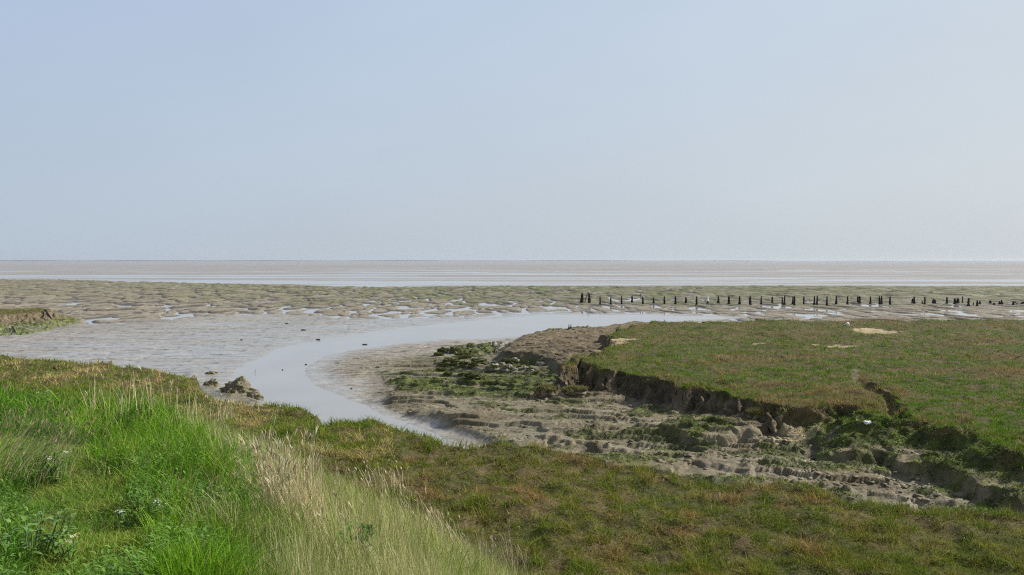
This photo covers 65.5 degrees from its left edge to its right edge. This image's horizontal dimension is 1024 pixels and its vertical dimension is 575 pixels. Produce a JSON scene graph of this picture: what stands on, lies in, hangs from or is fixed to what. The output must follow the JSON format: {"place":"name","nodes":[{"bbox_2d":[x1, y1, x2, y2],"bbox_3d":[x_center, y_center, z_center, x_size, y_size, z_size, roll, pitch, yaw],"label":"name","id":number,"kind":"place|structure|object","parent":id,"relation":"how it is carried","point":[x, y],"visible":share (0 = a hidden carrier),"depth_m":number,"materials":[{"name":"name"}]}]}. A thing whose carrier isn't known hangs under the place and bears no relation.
{"place":"outdoors","nodes":[
{"label":"outdoors","id":0,"kind":"place"},
{"bbox_2d":[0,353,401,464],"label":"marsh grass","id":1,"kind":"structure","parent":0,"point":[261,418],"depth_m":24.29,"materials":[{"name":"green plant"}]},
{"bbox_2d":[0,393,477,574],"label":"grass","id":2,"kind":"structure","parent":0,"point":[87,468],"depth_m":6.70,"materials":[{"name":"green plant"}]},
{"bbox_2d":[0,260,759,260],"bbox_3d":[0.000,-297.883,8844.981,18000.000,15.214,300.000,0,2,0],"label":"hills","id":3,"kind":"structure","parent":0,"point":[350,260],"depth_m":8719.55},
{"bbox_2d":[0,265,1023,517],"bbox_3d":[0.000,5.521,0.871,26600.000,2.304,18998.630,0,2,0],"label":"mudflat","id":4,"kind":"structure","parent":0,"point":[196,345],"depth_m":54.46,"materials":[{"name":"grey soil"}]},
{"bbox_2d":[0,308,49,315],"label":"salt marsh","id":5,"kind":"structure","parent":4,"relation":"on","point":[20,312],"depth_m":75.33,"materials":[{"name":"green plant"}]},
{"bbox_2d":[0,307,47,313],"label":"marsh grass","id":6,"kind":"structure","parent":5,"relation":"on","point":[21,310],"depth_m":76.14,"materials":[{"name":"green plant"}]},
{"bbox_2d":[205,371,217,374],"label":"mud mound","id":7,"kind":"object","parent":4,"relation":"on","point":[210,372],"visible":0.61,"depth_m":42.01,"materials":[{"name":"soil"}]},
{"bbox_2d":[203,378,220,386],"bbox_3d":[-14.277,4.747,37.648,1.076,0.895,0.758,0,2,0],"label":"mud mound","id":8,"kind":"object","parent":4,"relation":"on","point":[213,382],"visible":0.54,"depth_m":37.56,"materials":[{"name":"soil"}]},
{"bbox_2d":[219,376,254,394],"bbox_3d":[-12.329,4.803,35.756,1.562,1.736,1.498,-1,2,-22],"label":"mud mound","id":9,"kind":"object","parent":4,"relation":"on","point":[241,384],"visible":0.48,"depth_m":35.51,"materials":[{"name":"soil"}]},
{"bbox_2d":[247,389,263,398],"bbox_3d":[-11.309,4.827,34.687,1.053,0.781,0.811,0,2,0],"label":"mud mound","id":10,"kind":"object","parent":4,"relation":"on","point":[255,394],"visible":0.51,"depth_m":34.53,"materials":[{"name":"soil"}]},
{"bbox_2d":[433,352,444,355],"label":"boulder","id":11,"kind":"object","parent":4,"relation":"on","point":[438,354],"visible":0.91,"depth_m":47.57,"materials":[{"name":"plant"}]},
{"bbox_2d":[435,367,448,371],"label":"boulder","id":12,"kind":"object","parent":4,"relation":"on","point":[441,369],"visible":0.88,"depth_m":40.62,"materials":[{"name":"plant"}]},
{"bbox_2d":[437,347,448,352],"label":"boulder","id":13,"kind":"object","parent":4,"relation":"on","point":[443,349],"visible":0.84,"depth_m":49.11,"materials":[{"name":"plant"}]},
{"bbox_2d":[438,362,450,367],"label":"boulder","id":14,"kind":"object","parent":4,"relation":"on","point":[442,364],"visible":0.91,"depth_m":42.96,"materials":[{"name":"plant"}]},
{"bbox_2d":[442,371,452,376],"bbox_3d":[-3.198,4.357,39.767,0.688,0.433,0.817,0,2,0],"label":"boulder","id":15,"kind":"object","parent":4,"relation":"on","point":[447,373],"visible":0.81,"depth_m":39.57,"materials":[{"name":"plant"}]},
{"bbox_2d":[442,357,459,363],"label":"boulder","id":16,"kind":"object","parent":4,"relation":"on","point":[446,360],"visible":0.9,"depth_m":43.23,"materials":[{"name":"plant"}]},
{"bbox_2d":[448,346,460,353],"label":"boulder","id":17,"kind":"object","parent":4,"relation":"on","point":[453,349],"visible":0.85,"depth_m":48.75,"materials":[{"name":"plant"}]},
{"bbox_2d":[454,352,470,355],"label":"boulder","id":18,"kind":"object","parent":4,"relation":"on","point":[461,353],"visible":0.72,"depth_m":47.07,"materials":[{"name":"plant"}]},
{"bbox_2d":[455,354,472,359],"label":"boulder","id":19,"kind":"object","parent":4,"relation":"on","point":[464,356],"visible":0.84,"depth_m":46.17,"materials":[{"name":"plant"}]},
{"bbox_2d":[459,361,468,366],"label":"boulder","id":20,"kind":"object","parent":4,"relation":"on","point":[463,363],"visible":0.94,"depth_m":42.31,"materials":[{"name":"plant"}]},
{"bbox_2d":[467,362,477,368],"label":"boulder","id":21,"kind":"object","parent":4,"relation":"on","point":[472,364],"visible":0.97,"depth_m":42.00,"materials":[{"name":"plant"}]},
{"bbox_2d":[464,371,481,379],"bbox_3d":[-1.878,4.143,37.238,0.920,0.508,0.832,0,2,-14],"label":"boulder","id":22,"kind":"object","parent":4,"relation":"on","point":[469,375],"visible":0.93,"depth_m":37.06,"materials":[{"name":"stone"}]},
{"bbox_2d":[471,357,489,364],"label":"boulder","id":23,"kind":"object","parent":4,"relation":"on","point":[481,360],"visible":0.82,"depth_m":43.40,"materials":[{"name":"plant"}]},
{"bbox_2d":[488,365,499,371],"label":"boulder","id":24,"kind":"object","parent":4,"relation":"on","point":[493,368],"visible":1,"depth_m":40.92,"materials":[{"name":"stone"}]},
{"bbox_2d":[489,361,498,365],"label":"boulder","id":25,"kind":"object","parent":4,"relation":"on","point":[492,363],"visible":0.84,"depth_m":41.41,"materials":[{"name":"stone"}]},
{"bbox_2d":[500,367,508,371],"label":"boulder","id":26,"kind":"object","parent":4,"relation":"on","point":[503,369],"visible":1,"depth_m":40.68,"materials":[{"name":"stone"}]},
{"bbox_2d":[501,358,515,363],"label":"boulder","id":27,"kind":"object","parent":4,"relation":"on","point":[509,360],"visible":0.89,"depth_m":43.85,"materials":[{"name":"stone"}]},
{"bbox_2d":[1,318,1023,509],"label":"seaweed","id":28,"kind":"object","parent":4,"relation":"on","point":[953,456],"visible":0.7,"depth_m":21.55,"materials":[{"name":"green plant"}]},
{"bbox_2d":[535,359,545,366],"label":"boulder","id":29,"kind":"object","parent":4,"relation":"on","point":[540,362],"visible":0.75,"depth_m":41.95,"materials":[{"name":"stone"}]},
{"bbox_2d":[531,382,557,397],"bbox_3d":[1.312,4.147,31.786,1.236,0.730,1.154,-2,3,-42],"label":"turf block","id":30,"kind":"object","parent":4,"relation":"on","point":[543,390],"depth_m":31.62,"materials":[{"name":"plant"}]},
{"bbox_2d":[560,384,588,394],"bbox_3d":[2.482,4.044,31.553,1.337,0.475,1.117,0,2,0],"label":"turf block","id":31,"kind":"object","parent":4,"relation":"on","point":[574,390],"depth_m":31.33,"materials":[{"name":"plant"}]},
{"bbox_2d":[373,361,1008,508],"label":"mud lumps","id":32,"kind":"object","parent":4,"relation":"on","point":[885,484],"visible":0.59,"depth_m":20.09,"materials":[{"name":"soil"}]},
{"bbox_2d":[559,318,1023,473],"bbox_3d":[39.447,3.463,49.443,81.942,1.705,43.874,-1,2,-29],"label":"salt marsh","id":33,"kind":"structure","parent":4,"relation":"on","point":[719,397],"depth_m":33.80,"materials":[{"name":"green plant"}]},
{"bbox_2d":[745,407,768,421],"bbox_3d":[7.823,4.042,25.321,0.978,0.543,0.878,-1,2,-30],"label":"turf block","id":34,"kind":"object","parent":33,"relation":"on","point":[757,413],"depth_m":25.14,"materials":[{"name":"plant"}]},
{"bbox_2d":[0,355,1023,574],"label":"salt marsh","id":35,"kind":"structure","parent":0,"point":[741,546],"depth_m":14.55,"materials":[{"name":"green plant"}]},
{"bbox_2d":[194,391,237,421],"bbox_3d":[-8.291,3.367,22.299,1.144,1.042,1.031,0,2,0],"label":"dry grass tuft","id":36,"kind":"object","parent":35,"relation":"on","point":[220,410],"visible":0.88,"depth_m":22.32,"materials":[{"name":"beige plant"}]},
{"bbox_2d":[4,386,532,574],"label":"slope grass","id":37,"kind":"structure","parent":35,"relation":"on","point":[404,557],"depth_m":5.92,"materials":[{"name":"plant"}]},
{"bbox_2d":[0,376,549,574],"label":"bank grass","id":38,"kind":"structure","parent":35,"relation":"on","point":[197,560],"depth_m":6.04,"materials":[{"name":"green plant"}]},
{"bbox_2d":[1,399,65,430],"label":"dry grass tuft","id":39,"kind":"object","parent":38,"relation":"on","point":[36,414],"visible":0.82,"depth_m":10.43,"materials":[{"name":"green plant"}]},
{"bbox_2d":[0,503,76,565],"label":"leafy plant","id":40,"kind":"object","parent":38,"relation":"on","point":[55,536],"visible":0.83,"depth_m":4.46,"materials":[{"name":"green plant"}]},
{"bbox_2d":[36,390,51,403],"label":"leafy plant","id":41,"kind":"object","parent":38,"relation":"on","point":[45,395],"visible":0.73,"depth_m":13.66,"materials":[{"name":"green plant"}]},
{"bbox_2d":[0,405,110,489],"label":"dry grass tuft","id":42,"kind":"object","parent":38,"relation":"on","point":[28,459],"visible":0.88,"depth_m":6.58,"materials":[{"name":"green plant"}]},
{"bbox_2d":[43,449,70,485],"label":"leafy plant","id":43,"kind":"object","parent":38,"relation":"on","point":[55,466],"visible":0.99,"depth_m":6.49,"materials":[{"name":"green plant"}]},
{"bbox_2d":[54,533,82,565],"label":"leafy plant","id":44,"kind":"object","parent":38,"relation":"on","point":[69,551],"visible":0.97,"depth_m":4.37,"materials":[{"name":"green plant"}]},
{"bbox_2d":[0,392,255,574],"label":"path grass","id":45,"kind":"structure","parent":38,"relation":"on","point":[77,525],"depth_m":5.33,"materials":[{"name":"green plant"}]},
{"bbox_2d":[0,390,265,574],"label":"broad leaf cover","id":46,"kind":"object","parent":38,"relation":"on","point":[134,558],"visible":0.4,"depth_m":5.12,"materials":[{"name":"green plant"}]},
{"bbox_2d":[115,499,166,531],"bbox_3d":[-2.384,1.487,5.091,0.267,0.250,0.245,1,2,23],"label":"leafy plant","id":47,"kind":"object","parent":38,"relation":"on","point":[122,515],"visible":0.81,"depth_m":5.09,"materials":[{"name":"green plant"}]},
{"bbox_2d":[76,365,210,427],"bbox_3d":[-5.177,1.603,11.238,1.399,1.187,1.964,1,2,18],"label":"dry grass tuft","id":48,"kind":"object","parent":38,"relation":"on","point":[94,383],"visible":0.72,"depth_m":11.07,"materials":[{"name":"plant"}]},
{"bbox_2d":[213,428,245,444],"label":"leafy plant","id":49,"kind":"object","parent":38,"relation":"on","point":[233,439],"visible":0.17,"depth_m":9.83,"materials":[{"name":"green plant"}]},
{"bbox_2d":[230,455,244,475],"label":"leafy plant","id":50,"kind":"object","parent":38,"relation":"on","point":[238,465],"visible":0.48,"depth_m":6.84,"materials":[{"name":"green plant"}]},
{"bbox_2d":[224,437,258,468],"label":"leafy plant","id":51,"kind":"object","parent":38,"relation":"on","point":[244,451],"visible":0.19,"depth_m":7.72,"materials":[{"name":"green plant"}]},
{"bbox_2d":[223,412,333,539],"bbox_3d":[-1.650,1.375,5.689,0.779,0.966,0.801,-1,2,-34],"label":"dry grass tuft","id":52,"kind":"object","parent":38,"relation":"on","point":[281,480],"visible":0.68,"depth_m":5.60,"materials":[{"name":"beige plant"}]},
{"bbox_2d":[220,466,375,574],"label":"dry grass tuft","id":53,"kind":"object","parent":38,"relation":"on","point":[321,516],"visible":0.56,"depth_m":5.37,"materials":[{"name":"beige plant"}]},
{"bbox_2d":[337,521,378,566],"bbox_3d":[-1.079,1.810,5.551,0.303,0.342,0.334,0,2,0],"label":"leafy plant","id":54,"kind":"object","parent":38,"relation":"on","point":[367,527],"visible":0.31,"depth_m":5.57,"materials":[{"name":"green plant"}]},
{"bbox_2d":[347,459,408,496],"bbox_3d":[-2.696,3.809,15.842,1.230,0.695,1.189,1,2,34],"label":"dry grass tuft","id":55,"kind":"object","parent":35,"relation":"on","point":[394,481],"visible":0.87,"depth_m":15.81,"materials":[{"name":"beige plant"}]},
{"bbox_2d":[382,483,470,552],"bbox_3d":[-1.140,3.252,10.928,1.362,1.325,1.213,0,2,0],"label":"dry grass tuft","id":56,"kind":"object","parent":35,"relation":"on","point":[429,513],"visible":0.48,"depth_m":10.93,"materials":[{"name":"beige plant"}]},
{"bbox_2d":[462,525,528,572],"bbox_3d":[-0.286,3.900,11.911,1.110,0.798,1.151,0,2,0],"label":"dry grass tuft","id":57,"kind":"object","parent":35,"relation":"on","point":[511,550],"visible":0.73,"depth_m":12.00,"materials":[{"name":"plant"}]},
{"bbox_2d":[0,354,1023,523],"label":"marsh grass","id":58,"kind":"structure","parent":35,"relation":"on","point":[752,483],"depth_m":16.30,"materials":[{"name":"green plant"}]},
{"bbox_2d":[0,267,1023,448],"bbox_3d":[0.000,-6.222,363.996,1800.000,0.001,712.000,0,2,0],"label":"water","id":59,"kind":"structure","parent":0,"point":[272,381],"depth_m":85.77,"materials":[{"name":"grey liquid"}]},
{"bbox_2d":[0,261,1023,266],"bbox_3d":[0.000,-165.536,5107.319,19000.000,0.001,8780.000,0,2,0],"label":"sea","id":60,"kind":"structure","parent":0,"point":[152,263],"depth_m":1738.97,"materials":[{"name":"liquid"}]},
{"bbox_2d":[0,0,1023,260],"label":"sky","id":61,"kind":"structure","parent":0,"point":[314,130],"materials":[{"name":"blue"}]},
{"bbox_2d":[312,416,1023,574],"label":"marsh grass","id":62,"kind":"structure","parent":0,"point":[702,566],"depth_m":13.75,"materials":[{"name":"green plant"}]},
{"bbox_2d":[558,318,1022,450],"bbox_3d":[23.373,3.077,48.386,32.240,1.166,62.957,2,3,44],"label":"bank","id":63,"kind":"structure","parent":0,"point":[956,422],"depth_m":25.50,"materials":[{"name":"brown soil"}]}
]}

